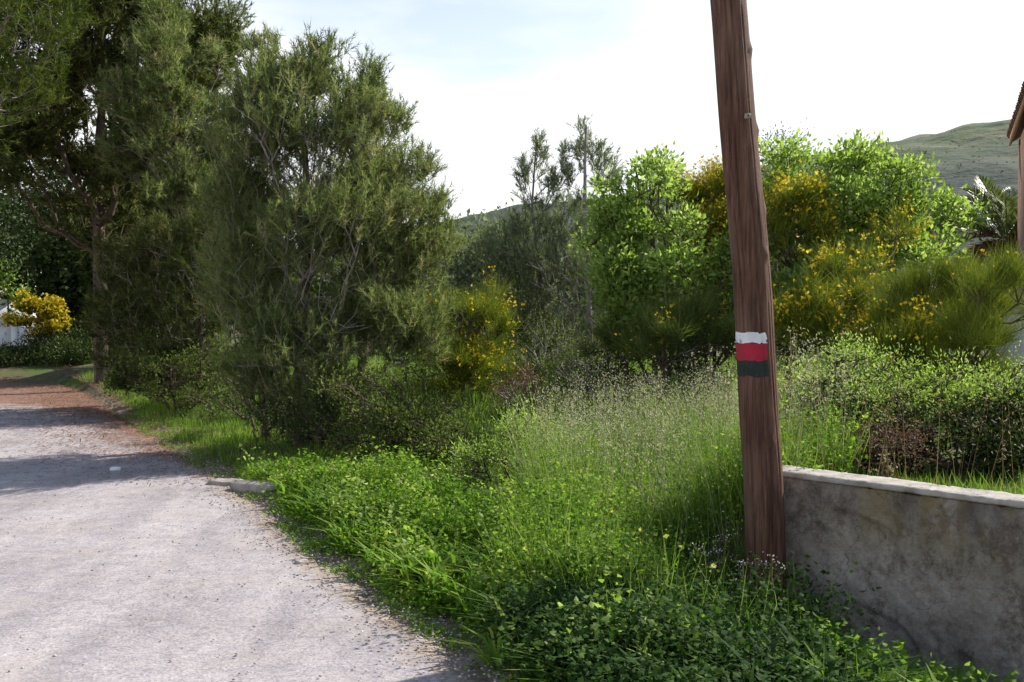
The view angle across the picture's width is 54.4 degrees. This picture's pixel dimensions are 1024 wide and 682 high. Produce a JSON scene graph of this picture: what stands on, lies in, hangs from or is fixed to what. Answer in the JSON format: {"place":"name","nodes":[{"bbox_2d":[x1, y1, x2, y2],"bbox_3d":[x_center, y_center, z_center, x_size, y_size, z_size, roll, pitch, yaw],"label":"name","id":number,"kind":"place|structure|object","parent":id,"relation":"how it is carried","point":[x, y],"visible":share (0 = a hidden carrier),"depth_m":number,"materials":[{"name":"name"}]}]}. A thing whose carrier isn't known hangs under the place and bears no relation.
{"place":"outdoors","nodes":[
{"label":"outdoors","id":0,"kind":"place"},
{"bbox_2d":[0,378,522,681],"bbox_3d":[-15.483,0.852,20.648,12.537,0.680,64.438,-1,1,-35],"label":"road","id":1,"kind":"structure","parent":0,"point":[49,607],"depth_m":5.91,"materials":[{"name":"grey gravel"}]},
{"bbox_2d":[110,467,120,470],"bbox_3d":[-4.175,1.346,10.484,0.117,0.045,0.075,0,1,-21],"label":"white stone","id":2,"kind":"object","parent":1,"relation":"on","point":[115,468],"visible":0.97,"depth_m":10.46,"materials":[{"name":"white stone"}]},
{"bbox_2d":[294,559,308,563],"bbox_3d":[-1.368,1.442,6.468,0.064,0.044,0.094,1,2,40],"label":"stone","id":3,"kind":"object","parent":1,"relation":"on","point":[301,561],"visible":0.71,"depth_m":6.45,"materials":[{"name":"grey stone"}]},
{"bbox_2d":[245,464,737,677],"bbox_3d":[-0.567,1.475,6.652,2.207,0.554,6.903,-1,2,-39],"label":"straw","id":4,"kind":"object","parent":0,"point":[378,550],"visible":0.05,"depth_m":6.44,"materials":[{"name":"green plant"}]},
{"bbox_2d":[0,326,1023,681],"bbox_3d":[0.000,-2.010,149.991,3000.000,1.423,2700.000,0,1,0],"label":"ground","id":5,"kind":"structure","parent":0,"point":[28,374],"depth_m":9.21,"materials":[{"name":"soil"}]},
{"bbox_2d":[0,250,32,326],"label":"leafy shrub","id":6,"kind":"object","parent":5,"relation":"on","point":[4,286],"visible":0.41,"depth_m":39.88,"materials":[{"name":"green plant"}]},
{"bbox_2d":[0,188,36,292],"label":"background tree","id":7,"kind":"object","parent":5,"relation":"on","point":[7,232],"visible":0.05,"depth_m":52.17,"materials":[{"name":"green plant"}]},
{"bbox_2d":[0,293,42,326],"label":"white house","id":8,"kind":"structure","parent":5,"relation":"on","point":[3,308],"depth_m":47.98,"materials":[{"name":"ceramic"}]},
{"bbox_2d":[0,168,44,299],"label":"background tree","id":9,"kind":"object","parent":5,"relation":"on","point":[10,237],"visible":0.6,"depth_m":36.42,"materials":[{"name":"green plant"}]},
{"bbox_2d":[0,325,46,345],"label":"white wall","id":10,"kind":"structure","parent":5,"relation":"on","point":[11,334],"depth_m":35.91,"materials":[{"name":"white paint"}]},
{"bbox_2d":[0,286,74,359],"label":"broom bush","id":11,"kind":"object","parent":5,"relation":"on","point":[50,315],"visible":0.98,"depth_m":29.79,"materials":[{"name":"yellow plant"}]},
{"bbox_2d":[0,158,81,311],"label":"background tree","id":12,"kind":"object","parent":5,"relation":"on","point":[38,206],"visible":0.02,"depth_m":58.94,"materials":[{"name":"green plant"}]},
{"bbox_2d":[0,131,92,330],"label":"background tree","id":13,"kind":"object","parent":5,"relation":"on","point":[36,191],"visible":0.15,"depth_m":44.92,"materials":[{"name":"green plant"}]},
{"bbox_2d":[0,0,100,157],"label":"pine tree","id":14,"kind":"object","parent":5,"relation":"on","point":[53,32],"visible":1,"depth_m":14.02,"materials":[{"name":"green plant"}]},
{"bbox_2d":[0,320,126,367],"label":"shrub","id":15,"kind":"object","parent":5,"relation":"on","point":[62,348],"visible":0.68,"depth_m":29.30,"materials":[{"name":"green plant"}]},
{"bbox_2d":[0,182,150,350],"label":"background tree","id":16,"kind":"object","parent":5,"relation":"on","point":[52,283],"visible":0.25,"depth_m":31.96,"materials":[{"name":"green plant"}]},
{"bbox_2d":[0,0,255,383],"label":"pine tree","id":17,"kind":"object","parent":5,"relation":"on","point":[47,134],"visible":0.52,"depth_m":20.87,"materials":[{"name":"green plant"}]},
{"bbox_2d":[0,365,277,504],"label":"pine litter","id":18,"kind":"object","parent":5,"relation":"on","point":[47,390],"visible":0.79,"depth_m":14.75,"materials":[{"name":"brown plant"}]},
{"bbox_2d":[30,108,279,345],"bbox_3d":[-9.188,-3.150,27.030,7.255,7.630,5.595,0,1,0],"label":"background tree","id":19,"kind":"object","parent":5,"relation":"on","point":[87,272],"visible":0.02,"depth_m":26.19,"materials":[{"name":"green plant"}]},
{"bbox_2d":[77,196,240,405],"bbox_3d":[-5.995,-0.670,17.273,2.559,3.603,4.306,-1,2,-41],"label":"pine tree","id":20,"kind":"object","parent":5,"relation":"on","point":[166,247],"visible":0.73,"depth_m":16.65,"materials":[{"name":"green plant"}]},
{"bbox_2d":[83,0,249,345],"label":"pine tree","id":21,"kind":"object","parent":5,"relation":"on","point":[167,47],"visible":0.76,"depth_m":18.32,"materials":[{"name":"green plant"}]},
{"bbox_2d":[97,323,247,419],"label":"shrub","id":22,"kind":"object","parent":5,"relation":"on","point":[186,363],"visible":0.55,"depth_m":15.61,"materials":[{"name":"green plant"}]},
{"bbox_2d":[160,375,232,421],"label":"shrub","id":23,"kind":"object","parent":5,"relation":"on","point":[183,404],"visible":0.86,"depth_m":15.22,"materials":[{"name":"green plant"}]},
{"bbox_2d":[170,0,258,360],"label":"pine tree","id":24,"kind":"object","parent":5,"relation":"on","point":[238,5],"visible":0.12,"depth_m":26.71,"materials":[{"name":"green plant"}]},
{"bbox_2d":[207,478,242,486],"bbox_3d":[-2.750,1.380,9.575,0.371,0.109,0.207,0,1,12],"label":"kerb stone","id":25,"kind":"object","parent":5,"relation":"on","point":[224,481],"visible":0.48,"depth_m":9.51,"materials":[{"name":"grey stone"}]},
{"bbox_2d":[230,479,278,495],"bbox_3d":[-2.309,1.368,9.196,0.636,0.159,0.266,0,1,20],"label":"kerb stone","id":26,"kind":"object","parent":5,"relation":"on","point":[241,486],"visible":0.44,"depth_m":9.11,"materials":[{"name":"grey stone"}]},
{"bbox_2d":[197,359,323,444],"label":"shrub","id":27,"kind":"object","parent":5,"relation":"on","point":[265,419],"visible":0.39,"depth_m":12.65,"materials":[{"name":"green plant"}]},
{"bbox_2d":[217,228,338,343],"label":"background tree","id":28,"kind":"object","parent":5,"relation":"on","point":[316,279],"visible":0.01,"depth_m":33.70,"materials":[{"name":"green plant"}]},
{"bbox_2d":[118,415,521,681],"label":"edge weeds","id":29,"kind":"object","parent":5,"relation":"on","point":[337,568],"visible":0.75,"depth_m":6.83,"materials":[{"name":"green plant"}]},
{"bbox_2d":[260,384,390,461],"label":"shrub","id":30,"kind":"object","parent":5,"relation":"on","point":[344,440],"visible":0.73,"depth_m":11.20,"materials":[{"name":"green plant"}]},
{"bbox_2d":[182,17,478,442],"bbox_3d":[-2.228,-1.276,11.915,3.689,5.238,3.209,0,1,0],"label":"pine tree","id":31,"kind":"object","parent":5,"relation":"on","point":[346,217],"visible":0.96,"depth_m":11.62,"materials":[{"name":"green plant"}]},
{"bbox_2d":[78,370,599,501],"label":"verge grass","id":32,"kind":"structure","parent":5,"relation":"on","point":[234,435],"depth_m":12.51,"materials":[{"name":"green plant"}]},
{"bbox_2d":[312,249,455,353],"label":"background tree","id":33,"kind":"object","parent":5,"relation":"on","point":[315,285],"visible":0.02,"depth_m":33.28,"materials":[{"name":"green plant"}]},
{"bbox_2d":[302,347,493,465],"bbox_3d":[-1.135,0.782,10.465,1.920,1.452,2.101,-1,1,-24],"label":"shrub","id":34,"kind":"object","parent":5,"relation":"on","point":[416,420],"visible":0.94,"depth_m":10.40,"materials":[{"name":"green plant"}]},
{"bbox_2d":[405,265,530,408],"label":"broom bush","id":35,"kind":"object","parent":5,"relation":"on","point":[479,363],"visible":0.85,"depth_m":13.28,"materials":[{"name":"plant"}]},
{"bbox_2d":[413,197,572,354],"bbox_3d":[-0.499,-1.494,31.949,6.692,6.349,5.133,0,1,0],"label":"background tree","id":36,"kind":"object","parent":5,"relation":"on","point":[465,266],"visible":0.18,"depth_m":31.18,"materials":[{"name":"green plant"}]},
{"bbox_2d":[431,398,568,488],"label":"shrub","id":37,"kind":"object","parent":5,"relation":"on","point":[467,462],"visible":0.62,"depth_m":9.22,"materials":[{"name":"green plant"}]},
{"bbox_2d":[466,306,614,401],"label":"shrub","id":38,"kind":"object","parent":5,"relation":"on","point":[543,363],"visible":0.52,"depth_m":14.63,"materials":[{"name":"green plant"}]},
{"bbox_2d":[485,360,596,419],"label":"shrub","id":39,"kind":"object","parent":5,"relation":"on","point":[508,385],"visible":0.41,"depth_m":12.80,"materials":[{"name":"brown plant"}]},
{"bbox_2d":[237,444,855,681],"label":"upright weeds","id":40,"kind":"object","parent":5,"relation":"on","point":[594,626],"visible":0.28,"depth_m":5.74,"materials":[{"name":"green plant"}]},
{"bbox_2d":[523,391,574,447],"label":"wispy weed","id":41,"kind":"object","parent":5,"relation":"on","point":[545,409],"visible":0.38,"depth_m":8.55,"materials":[{"name":"green plant"}]},
{"bbox_2d":[469,111,644,383],"bbox_3d":[0.782,-1.394,16.768,3.167,5.025,2.733,0,1,0],"label":"tree","id":42,"kind":"object","parent":5,"relation":"on","point":[515,251],"visible":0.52,"depth_m":16.81,"materials":[{"name":"green plant"}]},
{"bbox_2d":[233,436,1023,681],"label":"weeds","id":43,"kind":"object","parent":5,"relation":"on","point":[451,511],"visible":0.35,"depth_m":6.47,"materials":[{"name":"green plant"}]},
{"bbox_2d":[533,194,724,357],"bbox_3d":[3.819,-1.571,30.057,6.677,6.213,5.465,0,1,0],"label":"background tree","id":44,"kind":"object","parent":5,"relation":"on","point":[565,295],"visible":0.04,"depth_m":29.11,"materials":[{"name":"green plant"}]},
{"bbox_2d":[243,455,1021,681],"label":"broad leaf weeds","id":45,"kind":"object","parent":5,"relation":"on","point":[437,575],"visible":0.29,"depth_m":5.80,"materials":[{"name":"green plant"}]},
{"bbox_2d":[600,385,665,454],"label":"wispy weed","id":46,"kind":"object","parent":5,"relation":"on","point":[644,421],"visible":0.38,"depth_m":8.27,"materials":[{"name":"green plant"}]},
{"bbox_2d":[536,324,736,415],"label":"shrub","id":47,"kind":"object","parent":5,"relation":"on","point":[601,367],"visible":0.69,"depth_m":11.81,"materials":[{"name":"green plant"}]},
{"bbox_2d":[566,272,735,415],"bbox_3d":[1.652,0.073,11.447,2.450,1.826,2.043,0,1,21],"label":"broom bush","id":48,"kind":"object","parent":5,"relation":"on","point":[673,320],"visible":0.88,"depth_m":11.18,"materials":[{"name":"green plant"}]},
{"bbox_2d":[567,140,777,411],"bbox_3d":[2.032,-0.748,12.132,2.674,3.416,2.270,0,1,0],"label":"leafy shrub","id":49,"kind":"object","parent":5,"relation":"on","point":[618,274],"visible":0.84,"depth_m":12.01,"materials":[{"name":"green plant"}]},
{"bbox_2d":[455,399,891,641],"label":"grass","id":50,"kind":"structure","parent":5,"relation":"on","point":[613,559],"depth_m":5.41,"materials":[{"name":"green plant"}]},
{"bbox_2d":[457,381,895,626],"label":"leafy weeds","id":51,"kind":"object","parent":5,"relation":"on","point":[581,514],"visible":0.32,"depth_m":6.06,"materials":[{"name":"green plant"}]},
{"bbox_2d":[477,539,886,681],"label":"pole foot weeds","id":52,"kind":"object","parent":5,"relation":"on","point":[601,664],"visible":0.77,"depth_m":4.13,"materials":[{"name":"green plant"}]},
{"bbox_2d":[449,566,919,681],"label":"dark broad leaf weeds","id":53,"kind":"object","parent":5,"relation":"on","point":[830,666],"visible":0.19,"depth_m":4.10,"materials":[{"name":"green plant"}]},
{"bbox_2d":[484,362,885,587],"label":"tall grass","id":54,"kind":"structure","parent":5,"relation":"on","point":[699,466],"depth_m":6.57,"materials":[{"name":"green plant"}]},
{"bbox_2d":[498,317,910,578],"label":"grass seed heads","id":55,"kind":"object","parent":5,"relation":"on","point":[572,423],"depth_m":7.04,"materials":[{"name":"green plant"}]},
{"bbox_2d":[644,146,766,401],"bbox_3d":[2.551,-0.830,13.024,1.445,3.470,1.803,1,1,31],"label":"broom bush","id":56,"kind":"object","parent":5,"relation":"on","point":[711,188],"visible":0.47,"depth_m":12.82,"materials":[{"name":"green plant"}]},
{"bbox_2d":[705,563,716,603],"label":"flowering weed","id":57,"kind":"object","parent":5,"relation":"on","point":[713,565],"visible":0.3,"depth_m":4.85,"materials":[{"name":"green plant"}]},
{"bbox_2d":[684,528,741,585],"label":"wispy weed","id":58,"kind":"object","parent":5,"relation":"on","point":[717,552],"visible":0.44,"depth_m":5.34,"materials":[{"name":"green plant"}]},
{"bbox_2d":[633,292,803,407],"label":"shrub","id":59,"kind":"object","parent":5,"relation":"on","point":[725,351],"visible":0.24,"depth_m":11.56,"materials":[{"name":"green plant"}]},
{"bbox_2d":[699,364,737,445],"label":"wispy weed","id":60,"kind":"object","parent":5,"relation":"on","point":[718,396],"visible":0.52,"depth_m":7.47,"materials":[{"name":"green plant"}]},
{"bbox_2d":[573,534,881,638],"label":"tangled weeds","id":61,"kind":"object","parent":5,"relation":"on","point":[699,590],"visible":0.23,"depth_m":4.89,"materials":[{"name":"green plant"}]},
{"bbox_2d":[710,0,786,604],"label":"wooden pole","id":62,"kind":"object","parent":5,"relation":"on","point":[763,486],"visible":0.84,"depth_m":5.31,"materials":[{"name":"brown wood"}]},
{"bbox_2d":[728,555,785,604],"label":"wispy weed","id":63,"kind":"object","parent":5,"relation":"on","point":[772,565],"visible":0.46,"depth_m":5.06,"materials":[{"name":"green plant"}]},
{"bbox_2d":[695,228,826,358],"bbox_3d":[7.274,-1.560,29.983,6.447,5.923,5.033,0,1,0],"label":"background tree","id":64,"kind":"object","parent":5,"relation":"on","point":[798,348],"visible":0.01,"depth_m":29.34,"materials":[{"name":"green plant"}]},
{"bbox_2d":[758,121,820,371],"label":"leafy shrub","id":65,"kind":"object","parent":5,"relation":"on","point":[775,264],"visible":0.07,"depth_m":15.45,"materials":[{"name":"green plant"}]},
{"bbox_2d":[777,327,811,427],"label":"wispy weed","id":66,"kind":"object","parent":5,"relation":"on","point":[791,364],"visible":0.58,"depth_m":7.15,"materials":[{"name":"green plant"}]},
{"bbox_2d":[762,159,853,395],"bbox_3d":[3.435,-0.633,12.117,1.525,3.128,1.545,-1,2,-42],"label":"broom bush","id":67,"kind":"object","parent":5,"relation":"on","point":[799,201],"visible":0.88,"depth_m":11.83,"materials":[{"name":"green plant"}]},
{"bbox_2d":[777,329,913,441],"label":"shrub","id":68,"kind":"object","parent":5,"relation":"on","point":[859,358],"visible":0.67,"depth_m":7.26,"materials":[{"name":"green plant"}]},
{"bbox_2d":[771,185,942,407],"bbox_3d":[3.853,-0.416,10.742,3.188,2.780,1.744,-1,2,-41],"label":"broom bush","id":69,"kind":"object","parent":5,"relation":"on","point":[827,311],"visible":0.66,"depth_m":10.27,"materials":[{"name":"green plant"}]},
{"bbox_2d":[723,117,1006,405],"bbox_3d":[4.449,-0.914,12.452,3.503,3.743,2.539,0,1,0],"label":"leafy shrub","id":70,"kind":"object","parent":5,"relation":"on","point":[849,178],"visible":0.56,"depth_m":12.26,"materials":[{"name":"green plant"}]},
{"bbox_2d":[777,204,977,358],"bbox_3d":[10.243,-1.312,27.910,5.928,5.588,5.562,0,1,0],"label":"background tree","id":71,"kind":"object","parent":5,"relation":"on","point":[806,348],"depth_m":27.66,"materials":[{"name":"green plant"}]},
{"bbox_2d":[857,445,909,479],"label":"wispy weed","id":72,"kind":"object","parent":5,"relation":"on","point":[890,469],"visible":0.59,"depth_m":5.88,"materials":[{"name":"brown plant"}]},
{"bbox_2d":[827,240,950,374],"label":"tree","id":73,"kind":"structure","parent":5,"relation":"on","point":[897,282],"depth_m":19.48,"materials":[{"name":"green plant"}]},
{"bbox_2d":[833,395,952,478],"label":"shrub","id":74,"kind":"object","parent":5,"relation":"on","point":[876,450],"visible":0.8,"depth_m":6.34,"materials":[{"name":"brown plant"}]},
{"bbox_2d":[823,286,966,434],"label":"broom bush","id":75,"kind":"object","parent":5,"relation":"on","point":[895,341],"visible":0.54,"depth_m":8.94,"materials":[{"name":"green plant"}]},
{"bbox_2d":[778,342,1023,489],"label":"dry grass stalks","id":76,"kind":"object","parent":5,"relation":"on","point":[806,394],"visible":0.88,"depth_m":5.76,"materials":[{"name":"green plant"}]},
{"bbox_2d":[782,465,1023,681],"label":"garden wall","id":77,"kind":"structure","parent":5,"relation":"on","point":[947,561],"depth_m":4.95,"materials":[{"name":"concrete"}]},
{"bbox_2d":[804,376,1023,483],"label":"shrub","id":78,"kind":"object","parent":5,"relation":"on","point":[1016,446],"visible":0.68,"depth_m":6.56,"materials":[{"name":"green plant"}]},
{"bbox_2d":[828,337,1019,465],"bbox_3d":[2.898,0.455,7.116,1.293,0.986,1.245,0,1,0],"label":"shrub","id":79,"kind":"object","parent":5,"relation":"on","point":[915,392],"visible":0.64,"depth_m":7.09,"materials":[{"name":"green plant"}]},
{"bbox_2d":[831,462,1023,494],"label":"wall grass","id":80,"kind":"structure","parent":5,"relation":"on","point":[990,486],"depth_m":5.65,"materials":[{"name":"green plant"}]},
{"bbox_2d":[846,236,1023,402],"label":"broom bush","id":81,"kind":"object","parent":5,"relation":"on","point":[981,291],"visible":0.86,"depth_m":8.99,"materials":[{"name":"green plant"}]},
{"bbox_2d":[927,340,1023,434],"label":"shrub","id":82,"kind":"object","parent":5,"relation":"on","point":[1004,374],"visible":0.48,"depth_m":6.97,"materials":[{"name":"green plant"}]},
{"bbox_2d":[935,174,1017,350],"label":"palm tree","id":83,"kind":"object","parent":5,"relation":"on","point":[1004,222],"visible":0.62,"depth_m":22.13,"materials":[{"name":"green plant"}]},
{"bbox_2d":[960,237,994,356],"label":"background tree","id":84,"kind":"object","parent":5,"relation":"on","point":[980,239],"depth_m":30.35,"materials":[{"name":"green plant"}]},
{"bbox_2d":[971,404,1020,477],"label":"wispy weed","id":85,"kind":"object","parent":5,"relation":"on","point":[986,442],"visible":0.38,"depth_m":6.43,"materials":[{"name":"brown plant"}]},
{"bbox_2d":[995,309,1023,385],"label":"boundary wall","id":86,"kind":"structure","parent":5,"relation":"on","point":[1019,351],"depth_m":13.01,"materials":[{"name":"grey concrete"}]},
{"bbox_2d":[1006,81,1023,308],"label":"house","id":87,"kind":"structure","parent":5,"relation":"on","point":[1015,130],"depth_m":18.83,"materials":[{"name":"ceramic"}]},
{"bbox_2d":[0,0,1023,291],"label":"sky","id":88,"kind":"structure","parent":0,"point":[482,74],"materials":[{"name":"white"}]},
{"bbox_2d":[74,119,1019,327],"bbox_3d":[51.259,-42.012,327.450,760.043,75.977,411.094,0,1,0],"label":"hill","id":89,"kind":"structure","parent":0,"point":[967,137],"depth_m":247.33,"materials":[{"name":"green plant"}]},
{"bbox_2d":[318,122,1013,282],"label":"hillside scrub","id":90,"kind":"object","parent":89,"relation":"on","point":[799,164],"visible":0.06,"depth_m":232.39,"materials":[{"name":"green plant"}]},
{"bbox_2d":[239,347,1021,473],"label":"rough grass","id":91,"kind":"structure","parent":0,"point":[469,398],"depth_m":12.83,"materials":[{"name":"green plant"}]}
]}

